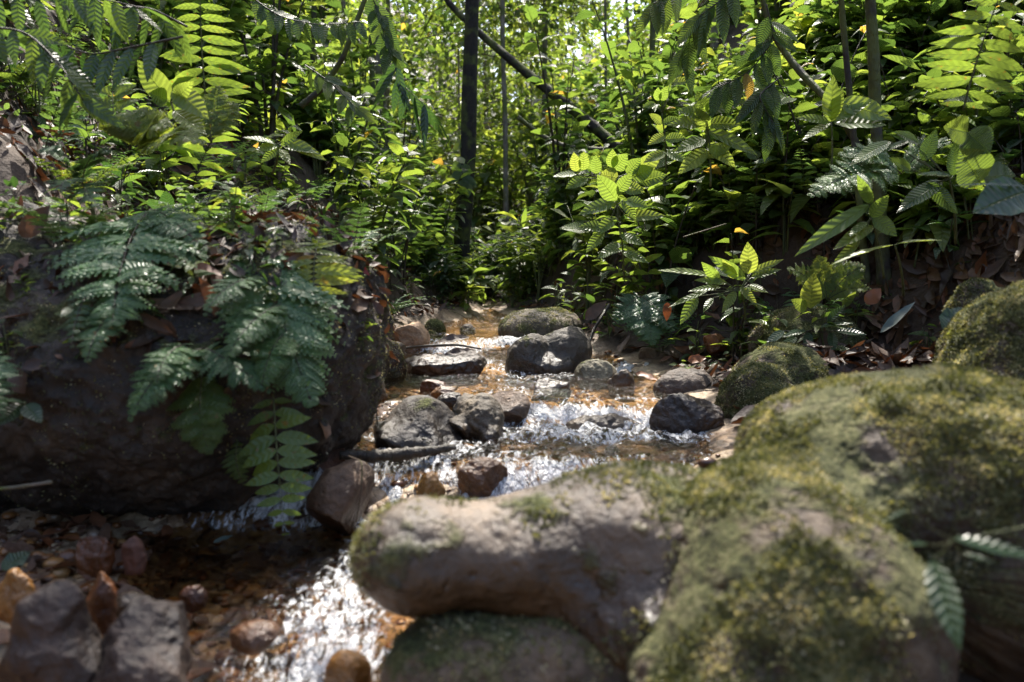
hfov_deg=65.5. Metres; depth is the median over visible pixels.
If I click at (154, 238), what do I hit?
fern
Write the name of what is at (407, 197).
leafy shrub
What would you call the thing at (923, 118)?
broadleaf plant
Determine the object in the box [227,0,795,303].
undergrowth
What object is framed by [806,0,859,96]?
leafy shrub
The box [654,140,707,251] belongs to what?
ribbed leaf shrub
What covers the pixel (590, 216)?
broadleaf plant
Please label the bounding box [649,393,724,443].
angular rock
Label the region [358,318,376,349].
herb
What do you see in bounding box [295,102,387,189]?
strapleaf plant
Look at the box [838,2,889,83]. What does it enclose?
leafy shrub
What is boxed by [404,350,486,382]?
slab rock
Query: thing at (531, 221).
leafy shrub
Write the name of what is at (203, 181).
broadleaf plant
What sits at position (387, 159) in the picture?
strapleaf plant
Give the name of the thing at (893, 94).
ribbed leaf shrub
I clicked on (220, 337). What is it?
herb
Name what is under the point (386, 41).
leafy branch
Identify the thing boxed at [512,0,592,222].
tall shrub
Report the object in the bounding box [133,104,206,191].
broadleaf plant
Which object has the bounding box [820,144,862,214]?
broadleaf plant
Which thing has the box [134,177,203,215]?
herb
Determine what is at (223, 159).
fern
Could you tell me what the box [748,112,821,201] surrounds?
broadleaf plant
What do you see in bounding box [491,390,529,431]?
flat rock
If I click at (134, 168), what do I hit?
herb
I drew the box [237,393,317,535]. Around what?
fern
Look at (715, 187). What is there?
herb
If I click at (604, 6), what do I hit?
slim tree
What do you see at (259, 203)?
ground cover
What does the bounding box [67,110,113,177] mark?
herb
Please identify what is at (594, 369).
pale rock
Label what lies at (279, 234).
herb
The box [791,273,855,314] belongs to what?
upright leaf
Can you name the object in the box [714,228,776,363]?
ribbed leaf shrub
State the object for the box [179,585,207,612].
stone
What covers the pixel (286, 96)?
ribbed leaf shrub
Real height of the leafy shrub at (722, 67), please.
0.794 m
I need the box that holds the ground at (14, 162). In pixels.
[0,0,1023,681]
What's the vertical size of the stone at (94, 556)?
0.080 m
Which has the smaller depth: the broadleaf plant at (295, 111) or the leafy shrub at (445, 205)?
the broadleaf plant at (295, 111)
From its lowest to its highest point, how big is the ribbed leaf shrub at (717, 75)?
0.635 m
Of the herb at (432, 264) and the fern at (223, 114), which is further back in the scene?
the herb at (432, 264)
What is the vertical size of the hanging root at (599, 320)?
0.291 m
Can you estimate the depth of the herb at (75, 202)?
2.21 m
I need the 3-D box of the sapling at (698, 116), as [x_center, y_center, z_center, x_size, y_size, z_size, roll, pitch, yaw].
[0.740,-0.744,2.936,0.340,0.344,0.048,0,4,0]
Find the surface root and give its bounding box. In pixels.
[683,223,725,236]
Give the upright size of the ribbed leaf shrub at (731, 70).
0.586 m
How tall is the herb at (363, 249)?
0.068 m
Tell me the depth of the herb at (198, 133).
3.92 m
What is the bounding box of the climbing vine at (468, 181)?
[449,139,476,197]
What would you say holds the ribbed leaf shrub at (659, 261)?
on the ground at (14, 162)
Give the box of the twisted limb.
[299,0,366,108]
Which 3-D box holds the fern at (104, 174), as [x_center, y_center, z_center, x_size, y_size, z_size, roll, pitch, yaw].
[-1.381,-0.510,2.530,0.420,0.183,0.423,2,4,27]
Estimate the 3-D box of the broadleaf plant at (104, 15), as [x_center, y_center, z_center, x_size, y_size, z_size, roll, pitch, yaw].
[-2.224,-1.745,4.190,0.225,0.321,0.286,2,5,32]
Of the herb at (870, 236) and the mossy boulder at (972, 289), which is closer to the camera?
the mossy boulder at (972, 289)
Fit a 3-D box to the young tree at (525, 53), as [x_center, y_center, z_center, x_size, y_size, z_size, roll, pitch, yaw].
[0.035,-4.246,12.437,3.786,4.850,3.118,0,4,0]
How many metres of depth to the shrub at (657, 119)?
3.53 m
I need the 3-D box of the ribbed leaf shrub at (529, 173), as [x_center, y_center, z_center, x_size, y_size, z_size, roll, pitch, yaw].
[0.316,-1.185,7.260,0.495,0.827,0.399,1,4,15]
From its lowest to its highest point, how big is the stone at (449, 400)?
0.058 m
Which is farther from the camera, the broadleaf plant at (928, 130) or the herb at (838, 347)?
the broadleaf plant at (928, 130)
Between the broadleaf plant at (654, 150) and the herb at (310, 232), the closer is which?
the herb at (310, 232)
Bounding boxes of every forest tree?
[341,0,383,45]
[353,0,599,122]
[374,0,603,152]
[392,0,524,114]
[427,6,494,111]
[513,0,655,94]
[637,0,746,34]
[710,17,718,50]
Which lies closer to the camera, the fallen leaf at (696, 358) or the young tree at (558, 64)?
the fallen leaf at (696, 358)
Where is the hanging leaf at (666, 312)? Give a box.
[663,302,671,320]
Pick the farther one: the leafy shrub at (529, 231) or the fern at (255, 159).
the leafy shrub at (529, 231)
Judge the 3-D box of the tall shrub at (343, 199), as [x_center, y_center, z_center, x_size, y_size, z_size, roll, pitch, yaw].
[-0.936,-1.203,4.814,0.781,1.272,0.369,2,5,28]
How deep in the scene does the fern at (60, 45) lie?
3.56 m
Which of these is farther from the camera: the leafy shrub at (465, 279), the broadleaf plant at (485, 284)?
the broadleaf plant at (485, 284)
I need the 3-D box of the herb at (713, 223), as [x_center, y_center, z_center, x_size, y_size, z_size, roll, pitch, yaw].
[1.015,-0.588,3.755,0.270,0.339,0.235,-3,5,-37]
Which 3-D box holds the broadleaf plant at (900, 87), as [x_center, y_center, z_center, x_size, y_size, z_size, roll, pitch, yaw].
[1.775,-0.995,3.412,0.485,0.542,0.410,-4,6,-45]
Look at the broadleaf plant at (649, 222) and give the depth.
4.17 m
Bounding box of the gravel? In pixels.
[0,338,720,681]
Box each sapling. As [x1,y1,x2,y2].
[578,173,664,278]
[668,91,757,186]
[797,75,891,174]
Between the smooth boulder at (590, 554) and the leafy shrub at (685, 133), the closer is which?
the smooth boulder at (590, 554)
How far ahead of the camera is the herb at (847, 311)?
2.95 m
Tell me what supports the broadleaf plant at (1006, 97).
on the ground at (14, 162)
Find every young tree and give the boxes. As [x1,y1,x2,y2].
[324,0,573,199]
[375,1,573,212]
[390,0,549,152]
[390,61,541,216]
[405,0,623,220]
[412,0,600,218]
[445,0,622,210]
[448,35,565,177]
[453,9,598,161]
[486,32,590,180]
[487,0,593,133]
[528,0,632,86]
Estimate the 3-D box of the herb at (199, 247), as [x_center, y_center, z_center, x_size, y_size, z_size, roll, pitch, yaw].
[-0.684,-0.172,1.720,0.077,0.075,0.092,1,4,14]
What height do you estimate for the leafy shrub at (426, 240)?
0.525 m
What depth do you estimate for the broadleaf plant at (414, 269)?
5.66 m
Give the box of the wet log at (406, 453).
[339,444,455,462]
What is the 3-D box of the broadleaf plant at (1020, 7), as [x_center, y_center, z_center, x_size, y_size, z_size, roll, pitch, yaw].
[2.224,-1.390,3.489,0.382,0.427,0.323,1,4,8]
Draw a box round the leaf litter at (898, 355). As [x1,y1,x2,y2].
[0,1,1023,681]
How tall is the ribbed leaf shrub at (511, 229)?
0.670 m
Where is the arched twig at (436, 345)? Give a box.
[406,343,480,349]
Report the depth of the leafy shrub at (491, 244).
7.20 m
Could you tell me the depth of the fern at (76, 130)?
3.01 m
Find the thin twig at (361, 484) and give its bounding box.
[348,455,362,521]
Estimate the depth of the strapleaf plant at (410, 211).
5.05 m
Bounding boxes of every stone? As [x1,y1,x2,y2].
[0,568,35,626]
[75,536,115,582]
[86,571,116,635]
[116,591,142,618]
[121,536,146,574]
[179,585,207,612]
[229,618,280,655]
[325,649,371,681]
[378,382,387,405]
[397,341,405,352]
[420,379,447,396]
[431,386,454,398]
[437,392,461,409]
[459,324,475,335]
[531,378,571,400]
[607,369,634,397]
[638,347,659,358]
[703,333,727,354]
[706,363,721,376]
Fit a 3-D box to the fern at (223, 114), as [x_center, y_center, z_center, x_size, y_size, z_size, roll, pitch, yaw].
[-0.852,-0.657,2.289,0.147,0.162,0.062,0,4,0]
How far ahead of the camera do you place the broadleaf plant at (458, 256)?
6.07 m
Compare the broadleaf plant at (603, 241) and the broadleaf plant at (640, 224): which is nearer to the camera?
the broadleaf plant at (640, 224)
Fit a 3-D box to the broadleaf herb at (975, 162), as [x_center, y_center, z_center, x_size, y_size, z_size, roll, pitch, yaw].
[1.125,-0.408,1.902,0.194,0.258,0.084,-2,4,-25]
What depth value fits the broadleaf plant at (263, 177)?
4.57 m
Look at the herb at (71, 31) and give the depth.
3.84 m
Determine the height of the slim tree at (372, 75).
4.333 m
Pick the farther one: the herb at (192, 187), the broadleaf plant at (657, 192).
the broadleaf plant at (657, 192)
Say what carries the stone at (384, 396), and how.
in the stream water
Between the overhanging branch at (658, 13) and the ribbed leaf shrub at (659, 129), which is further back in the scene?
the ribbed leaf shrub at (659, 129)
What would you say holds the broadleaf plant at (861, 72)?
on the ground at (14, 162)
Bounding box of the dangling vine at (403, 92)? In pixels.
[373,52,449,147]
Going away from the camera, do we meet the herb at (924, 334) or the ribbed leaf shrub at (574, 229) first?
the herb at (924, 334)
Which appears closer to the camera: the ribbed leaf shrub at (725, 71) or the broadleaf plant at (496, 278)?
the ribbed leaf shrub at (725, 71)
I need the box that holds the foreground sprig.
[881,509,1023,650]
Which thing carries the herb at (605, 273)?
on the ground at (14, 162)
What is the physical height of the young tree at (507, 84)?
4.478 m
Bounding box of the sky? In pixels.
[390,0,643,100]
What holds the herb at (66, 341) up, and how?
on the boulder at (86, 446)
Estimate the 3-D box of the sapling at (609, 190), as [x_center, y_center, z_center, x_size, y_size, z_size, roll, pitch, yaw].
[0.476,-0.502,3.505,0.384,0.452,0.145,0,4,0]
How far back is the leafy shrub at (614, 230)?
4.42 m
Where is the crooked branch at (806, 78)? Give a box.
[760,0,860,143]
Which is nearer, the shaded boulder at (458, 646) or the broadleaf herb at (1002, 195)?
the shaded boulder at (458, 646)
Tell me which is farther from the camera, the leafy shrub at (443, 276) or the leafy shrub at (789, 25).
the leafy shrub at (443, 276)
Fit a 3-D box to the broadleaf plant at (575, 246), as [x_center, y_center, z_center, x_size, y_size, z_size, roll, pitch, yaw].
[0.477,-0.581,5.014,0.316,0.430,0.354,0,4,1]
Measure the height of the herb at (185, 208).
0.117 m
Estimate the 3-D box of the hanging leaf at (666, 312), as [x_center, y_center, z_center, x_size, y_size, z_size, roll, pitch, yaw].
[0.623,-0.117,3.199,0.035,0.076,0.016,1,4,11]
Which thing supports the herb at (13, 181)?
on the boulder at (86, 446)
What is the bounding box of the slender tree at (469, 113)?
[453,0,478,293]
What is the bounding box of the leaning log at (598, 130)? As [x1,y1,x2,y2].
[444,0,621,153]
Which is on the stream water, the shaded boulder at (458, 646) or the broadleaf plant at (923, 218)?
the shaded boulder at (458, 646)
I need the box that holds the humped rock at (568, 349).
[504,325,592,381]
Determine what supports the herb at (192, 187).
on the ground at (14, 162)
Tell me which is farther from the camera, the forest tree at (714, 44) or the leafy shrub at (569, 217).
the forest tree at (714, 44)
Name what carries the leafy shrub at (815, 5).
on the ground at (14, 162)
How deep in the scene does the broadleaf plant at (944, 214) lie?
2.79 m
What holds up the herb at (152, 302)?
on the boulder at (86, 446)
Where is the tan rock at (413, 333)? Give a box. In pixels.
[392,322,429,353]
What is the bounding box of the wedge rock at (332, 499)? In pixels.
[306,459,374,535]
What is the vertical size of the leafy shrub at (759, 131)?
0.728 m
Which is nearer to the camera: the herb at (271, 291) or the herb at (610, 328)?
the herb at (271, 291)
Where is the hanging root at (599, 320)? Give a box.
[589,303,610,341]
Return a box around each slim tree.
[266,0,458,200]
[310,0,463,80]
[417,0,516,160]
[426,0,577,242]
[452,0,621,180]
[491,0,649,124]
[513,0,649,121]
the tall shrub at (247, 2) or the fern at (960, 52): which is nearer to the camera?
the fern at (960, 52)
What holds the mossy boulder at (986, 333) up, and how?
on the ground at (14, 162)
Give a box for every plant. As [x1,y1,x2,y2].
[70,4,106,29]
[91,146,149,206]
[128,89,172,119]
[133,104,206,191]
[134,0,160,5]
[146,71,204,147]
[174,174,240,224]
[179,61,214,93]
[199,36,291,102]
[242,99,276,145]
[244,135,284,189]
[244,149,301,204]
[262,106,298,159]
[274,165,301,202]
[288,109,310,134]
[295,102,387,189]
[347,177,434,256]
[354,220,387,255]
[358,133,433,230]
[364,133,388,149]
[385,221,412,260]
[397,196,457,243]
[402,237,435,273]
[425,228,457,287]
[440,241,471,286]
[448,260,489,310]
[451,248,497,302]
[455,258,489,297]
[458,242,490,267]
[473,255,496,304]
[491,269,520,300]
[501,242,537,297]
[516,241,544,294]
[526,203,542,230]
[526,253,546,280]
[535,229,570,275]
[540,206,573,260]
[558,187,598,259]
[568,214,600,270]
[580,200,608,245]
[583,185,619,253]
[611,207,654,236]
[617,192,658,240]
[623,199,672,267]
[627,221,658,256]
[632,149,678,196]
[633,181,696,252]
[641,185,707,258]
[644,180,709,265]
[647,195,702,267]
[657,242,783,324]
[671,184,723,256]
[677,173,706,230]
[686,182,710,234]
[689,189,727,250]
[700,166,771,244]
[703,211,751,257]
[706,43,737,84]
[706,131,760,210]
[730,168,762,218]
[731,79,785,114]
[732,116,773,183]
[733,137,823,223]
[743,141,806,227]
[745,139,794,220]
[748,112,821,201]
[748,145,819,255]
[751,150,800,219]
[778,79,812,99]
[780,43,822,96]
[781,120,830,196]
[786,129,854,226]
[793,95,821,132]
[793,126,843,203]
[797,61,858,140]
[801,154,903,232]
[802,109,848,154]
[805,80,897,147]
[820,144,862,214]
[823,139,866,198]
[826,124,895,190]
[833,74,867,140]
[833,83,918,171]
[833,186,870,206]
[834,75,917,139]
[835,27,908,83]
[841,40,901,84]
[853,155,925,227]
[855,69,937,154]
[861,92,946,156]
[865,46,956,131]
[865,134,949,237]
[871,165,911,236]
[880,57,919,114]
[880,157,959,267]
[882,20,1019,127]
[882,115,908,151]
[883,112,949,219]
[884,0,947,97]
[885,130,913,202]
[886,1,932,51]
[888,59,945,133]
[890,154,959,247]
[893,158,977,251]
[896,108,942,141]
[908,0,993,73]
[908,130,947,179]
[912,158,975,243]
[920,108,950,179]
[929,171,994,239]
[931,112,1023,227]
[938,90,1000,165]
[943,114,1023,181]
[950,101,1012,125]
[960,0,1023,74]
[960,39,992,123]
[968,72,1023,152]
[980,77,1023,172]
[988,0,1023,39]
[991,93,1023,164]
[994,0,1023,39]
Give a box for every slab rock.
[0,580,102,681]
[91,595,190,681]
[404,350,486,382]
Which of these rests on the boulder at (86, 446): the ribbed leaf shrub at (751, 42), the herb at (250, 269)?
the herb at (250, 269)
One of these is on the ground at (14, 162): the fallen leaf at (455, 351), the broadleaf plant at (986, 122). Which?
the broadleaf plant at (986, 122)
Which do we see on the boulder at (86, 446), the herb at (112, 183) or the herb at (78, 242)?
the herb at (78, 242)
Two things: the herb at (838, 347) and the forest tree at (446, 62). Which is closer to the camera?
the herb at (838, 347)
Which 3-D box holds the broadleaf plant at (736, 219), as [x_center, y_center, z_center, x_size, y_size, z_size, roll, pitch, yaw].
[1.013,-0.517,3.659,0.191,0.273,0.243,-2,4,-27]
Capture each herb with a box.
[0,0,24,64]
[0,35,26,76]
[0,51,62,137]
[0,57,44,115]
[0,176,36,209]
[0,201,16,229]
[0,319,24,367]
[0,398,42,424]
[1,50,55,107]
[3,78,52,121]
[3,196,25,222]
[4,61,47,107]
[13,274,35,298]
[17,58,63,115]
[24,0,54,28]
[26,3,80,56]
[34,84,91,153]
[34,178,88,212]
[35,187,83,237]
[40,243,75,279]
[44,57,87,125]
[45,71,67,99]
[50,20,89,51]
[55,298,96,339]
[57,118,123,158]
[61,320,90,350]
[62,262,75,292]
[66,334,85,359]
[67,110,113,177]
[69,181,124,220]
[71,190,112,221]
[73,233,96,261]
[77,202,106,237]
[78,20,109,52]
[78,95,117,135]
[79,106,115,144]
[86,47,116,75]
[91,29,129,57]
[91,165,122,207]
[92,157,143,220]
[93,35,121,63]
[94,157,160,213]
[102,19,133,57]
[102,160,144,205]
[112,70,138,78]
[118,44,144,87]
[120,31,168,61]
[122,145,190,210]
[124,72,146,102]
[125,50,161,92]
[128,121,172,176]
[131,145,156,173]
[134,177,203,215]
[136,293,167,332]
[137,60,208,133]
[148,191,206,210]
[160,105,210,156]
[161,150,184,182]
[163,254,215,289]
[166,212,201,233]
[176,188,225,210]
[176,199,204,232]
[177,194,216,224]
[178,243,217,268]
[185,186,225,217]
[187,163,226,204]
[193,215,219,258]
[200,176,259,228]
[205,195,249,230]
[212,332,227,350]
[214,151,267,202]
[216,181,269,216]
[216,217,287,268]
[222,191,273,219]
[229,236,266,264]
[243,131,325,173]
[245,267,264,284]
[250,282,278,301]
[259,270,300,299]
[262,224,294,252]
[266,228,289,242]
[269,182,302,217]
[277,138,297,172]
[282,116,316,139]
[285,179,320,217]
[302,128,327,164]
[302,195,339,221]
[302,227,331,254]
[305,237,332,269]
[307,211,358,241]
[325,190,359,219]
[352,235,374,262]
[352,240,375,256]
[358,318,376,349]
[374,240,405,290]
[400,274,426,302]
[408,260,448,301]
[539,278,577,309]
[554,272,602,314]
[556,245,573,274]
[572,278,615,329]
[582,261,624,317]
[595,304,621,338]
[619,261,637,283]
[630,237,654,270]
[669,315,718,360]
[693,186,719,245]
[703,181,735,245]
[711,322,749,362]
[728,301,772,335]
[742,302,787,343]
[767,305,865,349]
[794,175,896,278]
[794,258,841,307]
[796,303,848,350]
[818,297,873,315]
[832,239,944,296]
[834,196,910,256]
[835,300,875,341]
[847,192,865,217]
[850,129,958,243]
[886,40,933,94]
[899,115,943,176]
[907,324,942,347]
[910,211,988,269]
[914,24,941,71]
[944,115,1014,226]
[954,176,1023,215]
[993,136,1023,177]
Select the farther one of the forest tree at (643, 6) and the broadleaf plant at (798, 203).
the forest tree at (643, 6)
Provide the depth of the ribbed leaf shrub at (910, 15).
3.81 m
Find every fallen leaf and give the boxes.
[1,551,29,570]
[18,205,49,237]
[214,535,232,542]
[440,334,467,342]
[444,348,474,354]
[585,301,606,319]
[636,371,656,379]
[688,354,705,362]
[864,288,880,304]
[880,302,914,332]
[939,307,962,328]
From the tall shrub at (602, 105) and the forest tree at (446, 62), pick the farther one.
the forest tree at (446, 62)
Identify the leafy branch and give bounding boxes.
[252,0,367,46]
[304,65,375,127]
[365,0,403,74]
[695,4,799,118]
[735,77,784,161]
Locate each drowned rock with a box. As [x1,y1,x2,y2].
[416,471,445,496]
[457,457,507,497]
[566,413,640,440]
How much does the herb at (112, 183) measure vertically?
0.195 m
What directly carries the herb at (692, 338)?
on the ground at (14, 162)
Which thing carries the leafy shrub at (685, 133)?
on the ground at (14, 162)
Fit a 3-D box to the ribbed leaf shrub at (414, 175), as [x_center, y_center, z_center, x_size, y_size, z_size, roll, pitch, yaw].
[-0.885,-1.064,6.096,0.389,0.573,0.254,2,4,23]
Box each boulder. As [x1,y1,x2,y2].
[0,200,393,517]
[347,457,703,671]
[379,611,626,681]
[498,306,582,344]
[625,362,1023,681]
[714,340,831,418]
[747,305,865,352]
[932,280,1023,379]
[941,276,1001,311]
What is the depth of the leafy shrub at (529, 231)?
6.61 m
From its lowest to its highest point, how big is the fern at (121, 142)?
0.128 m
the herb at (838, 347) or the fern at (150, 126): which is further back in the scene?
the herb at (838, 347)
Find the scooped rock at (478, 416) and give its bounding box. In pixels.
[449,392,504,447]
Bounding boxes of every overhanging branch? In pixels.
[0,0,182,43]
[0,27,124,130]
[6,25,182,93]
[61,0,191,66]
[635,0,681,38]
[668,0,740,95]
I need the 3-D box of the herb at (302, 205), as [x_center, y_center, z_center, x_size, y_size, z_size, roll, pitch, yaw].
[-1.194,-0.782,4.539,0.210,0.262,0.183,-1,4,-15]
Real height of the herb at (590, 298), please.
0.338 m
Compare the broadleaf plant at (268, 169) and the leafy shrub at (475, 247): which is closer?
the broadleaf plant at (268, 169)
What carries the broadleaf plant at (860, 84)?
on the ground at (14, 162)
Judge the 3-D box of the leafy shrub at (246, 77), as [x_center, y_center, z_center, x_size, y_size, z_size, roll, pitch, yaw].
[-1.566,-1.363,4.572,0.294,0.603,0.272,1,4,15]
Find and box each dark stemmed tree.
[680,0,891,291]
[838,0,870,295]
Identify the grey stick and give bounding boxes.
[0,480,53,490]
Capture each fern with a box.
[0,60,66,99]
[0,77,128,156]
[0,196,167,243]
[0,351,21,419]
[22,153,146,201]
[29,14,105,48]
[30,99,139,148]
[36,88,147,140]
[37,143,114,209]
[47,204,219,361]
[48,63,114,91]
[48,116,98,140]
[48,219,138,242]
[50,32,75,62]
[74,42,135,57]
[75,152,137,181]
[88,69,334,200]
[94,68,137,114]
[95,106,206,156]
[104,138,130,150]
[105,0,283,88]
[126,341,271,421]
[128,180,248,222]
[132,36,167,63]
[159,0,250,142]
[165,374,235,454]
[172,141,253,176]
[176,208,245,225]
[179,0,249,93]
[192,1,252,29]
[200,86,242,138]
[202,246,349,407]
[203,214,363,294]
[204,178,332,214]
[208,137,280,180]
[220,439,250,485]
[222,166,267,185]
[237,104,281,144]
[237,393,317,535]
[242,178,267,203]
[287,174,340,203]
[296,202,424,255]
[343,243,373,278]
[389,294,429,311]
[389,299,424,312]
[413,264,461,287]
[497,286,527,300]
[570,210,746,308]
[611,292,676,344]
[621,326,687,349]
[663,310,710,338]
[709,188,774,228]
[730,145,860,217]
[754,288,891,316]
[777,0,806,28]
[787,255,870,301]
[807,134,950,197]
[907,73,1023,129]
[911,0,1023,110]
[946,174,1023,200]
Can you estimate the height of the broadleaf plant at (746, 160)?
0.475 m
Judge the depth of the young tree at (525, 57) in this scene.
14.39 m
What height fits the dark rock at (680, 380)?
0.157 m
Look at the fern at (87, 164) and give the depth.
1.80 m
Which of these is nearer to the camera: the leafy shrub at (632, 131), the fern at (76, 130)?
the fern at (76, 130)
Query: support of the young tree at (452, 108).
on the ground at (14, 162)
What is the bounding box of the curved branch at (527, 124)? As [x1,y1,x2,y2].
[517,115,622,150]
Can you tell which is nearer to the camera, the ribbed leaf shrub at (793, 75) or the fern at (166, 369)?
the fern at (166, 369)
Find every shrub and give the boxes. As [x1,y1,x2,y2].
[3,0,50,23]
[131,0,198,108]
[199,3,246,61]
[206,46,266,153]
[213,0,326,186]
[234,14,256,84]
[239,0,317,89]
[251,10,307,106]
[276,35,335,130]
[283,60,331,181]
[300,82,345,177]
[303,16,321,72]
[310,35,412,230]
[312,0,380,158]
[320,85,379,188]
[334,134,423,265]
[337,130,382,193]
[338,124,373,201]
[339,129,367,191]
[352,149,378,220]
[358,36,393,179]
[358,158,443,284]
[366,57,434,181]
[369,147,398,185]
[383,152,430,230]
[384,129,435,197]
[385,173,416,236]
[388,146,428,209]
[396,176,423,225]
[403,211,423,265]
[409,223,436,276]
[409,236,438,276]
[413,157,474,285]
[416,218,442,276]
[429,197,454,237]
[433,244,457,302]
[448,257,475,302]
[455,248,488,303]
[465,239,485,284]
[470,234,485,277]
[479,230,507,295]
[479,249,500,298]
[480,239,502,299]
[494,239,517,274]
[495,217,546,296]
[495,232,538,307]
[495,245,515,281]
[500,248,524,298]
[511,206,540,249]
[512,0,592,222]
[514,212,543,270]
[520,164,547,231]
[520,260,536,298]
[528,197,558,276]
[532,161,574,263]
[533,111,602,180]
[540,173,571,218]
[543,182,568,248]
[550,189,612,309]
[552,201,578,245]
[553,149,666,243]
[559,148,598,215]
[563,137,609,196]
[574,0,701,160]
[576,170,603,257]
[587,127,636,218]
[587,151,647,246]
[588,77,687,143]
[590,165,632,237]
[596,81,643,151]
[597,98,651,144]
[600,148,630,174]
[601,47,644,134]
[601,99,683,173]
[601,165,721,335]
[617,3,686,135]
[617,170,637,226]
[619,187,713,300]
[626,75,688,168]
[641,141,695,245]
[642,70,685,173]
[646,130,693,242]
[650,130,679,171]
[652,98,745,232]
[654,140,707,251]
[656,0,698,91]
[663,106,709,194]
[667,84,693,134]
[669,160,705,234]
[679,73,755,183]
[680,47,757,173]
[684,68,729,96]
[684,115,747,242]
[685,91,736,179]
[692,64,740,102]
[706,147,777,253]
[707,148,761,257]
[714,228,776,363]
[716,42,746,114]
[716,114,761,185]
[728,100,784,211]
[731,34,760,59]
[732,67,824,224]
[740,0,760,39]
[745,26,887,210]
[749,0,791,49]
[752,92,829,244]
[754,34,824,103]
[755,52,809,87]
[773,0,826,96]
[779,7,801,55]
[781,53,841,142]
[783,0,832,72]
[789,3,845,71]
[801,60,865,149]
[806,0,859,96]
[807,0,851,80]
[835,0,930,92]
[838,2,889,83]
[839,0,910,97]
[850,35,926,135]
[857,68,943,204]
[883,91,917,156]
[884,57,950,126]
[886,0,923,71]
[890,0,956,75]
[909,56,938,125]
[915,0,996,89]
[920,51,1005,141]
[933,0,986,29]
[965,34,1023,149]
[972,5,1023,111]
[973,0,1023,111]
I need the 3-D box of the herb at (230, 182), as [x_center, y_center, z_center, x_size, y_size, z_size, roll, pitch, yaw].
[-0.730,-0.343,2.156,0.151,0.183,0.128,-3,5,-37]
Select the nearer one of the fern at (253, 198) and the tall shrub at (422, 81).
the fern at (253, 198)
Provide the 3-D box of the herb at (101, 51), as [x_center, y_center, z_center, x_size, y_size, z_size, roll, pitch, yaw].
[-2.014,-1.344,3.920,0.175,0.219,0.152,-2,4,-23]
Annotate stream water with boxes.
[10,308,716,681]
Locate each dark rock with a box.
[313,448,345,473]
[373,395,464,464]
[653,368,715,400]
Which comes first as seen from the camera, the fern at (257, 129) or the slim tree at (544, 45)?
the fern at (257, 129)
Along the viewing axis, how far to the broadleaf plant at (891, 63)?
3.79 m
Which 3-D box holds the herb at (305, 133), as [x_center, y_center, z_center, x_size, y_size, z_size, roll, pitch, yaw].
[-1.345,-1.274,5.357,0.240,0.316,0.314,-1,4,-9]
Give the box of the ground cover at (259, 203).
[5,1,844,367]
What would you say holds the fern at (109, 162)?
on the ground at (14, 162)
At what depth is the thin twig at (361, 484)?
1.63 m
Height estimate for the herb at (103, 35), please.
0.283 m
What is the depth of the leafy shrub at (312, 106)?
5.26 m
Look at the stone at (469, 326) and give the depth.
4.60 m
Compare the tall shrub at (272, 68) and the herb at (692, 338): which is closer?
the herb at (692, 338)
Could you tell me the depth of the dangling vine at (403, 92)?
4.32 m
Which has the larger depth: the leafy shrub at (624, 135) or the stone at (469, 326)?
the leafy shrub at (624, 135)
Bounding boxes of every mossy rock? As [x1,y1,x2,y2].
[384,340,407,387]
[425,318,445,339]
[428,330,436,341]
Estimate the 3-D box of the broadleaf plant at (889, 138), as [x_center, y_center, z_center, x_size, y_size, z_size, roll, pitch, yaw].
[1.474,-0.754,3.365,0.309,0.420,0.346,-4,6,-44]
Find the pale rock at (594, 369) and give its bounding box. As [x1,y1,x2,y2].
[574,359,616,389]
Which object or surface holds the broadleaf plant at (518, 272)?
on the ground at (14, 162)
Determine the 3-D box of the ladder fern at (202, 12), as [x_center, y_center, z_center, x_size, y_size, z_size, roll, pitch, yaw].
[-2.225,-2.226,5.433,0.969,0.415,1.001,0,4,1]
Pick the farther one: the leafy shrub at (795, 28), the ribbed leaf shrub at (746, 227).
the leafy shrub at (795, 28)
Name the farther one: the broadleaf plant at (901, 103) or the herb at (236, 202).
the broadleaf plant at (901, 103)
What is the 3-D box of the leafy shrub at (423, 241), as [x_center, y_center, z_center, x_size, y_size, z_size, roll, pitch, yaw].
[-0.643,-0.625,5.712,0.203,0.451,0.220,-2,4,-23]
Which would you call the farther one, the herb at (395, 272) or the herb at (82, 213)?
the herb at (395, 272)
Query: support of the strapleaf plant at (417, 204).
on the ground at (14, 162)
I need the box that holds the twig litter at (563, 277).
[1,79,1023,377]
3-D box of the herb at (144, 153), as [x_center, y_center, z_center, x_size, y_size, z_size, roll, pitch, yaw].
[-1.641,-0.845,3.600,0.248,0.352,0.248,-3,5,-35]
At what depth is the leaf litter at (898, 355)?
2.49 m
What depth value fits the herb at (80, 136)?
3.17 m
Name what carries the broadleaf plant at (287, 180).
on the ground at (14, 162)

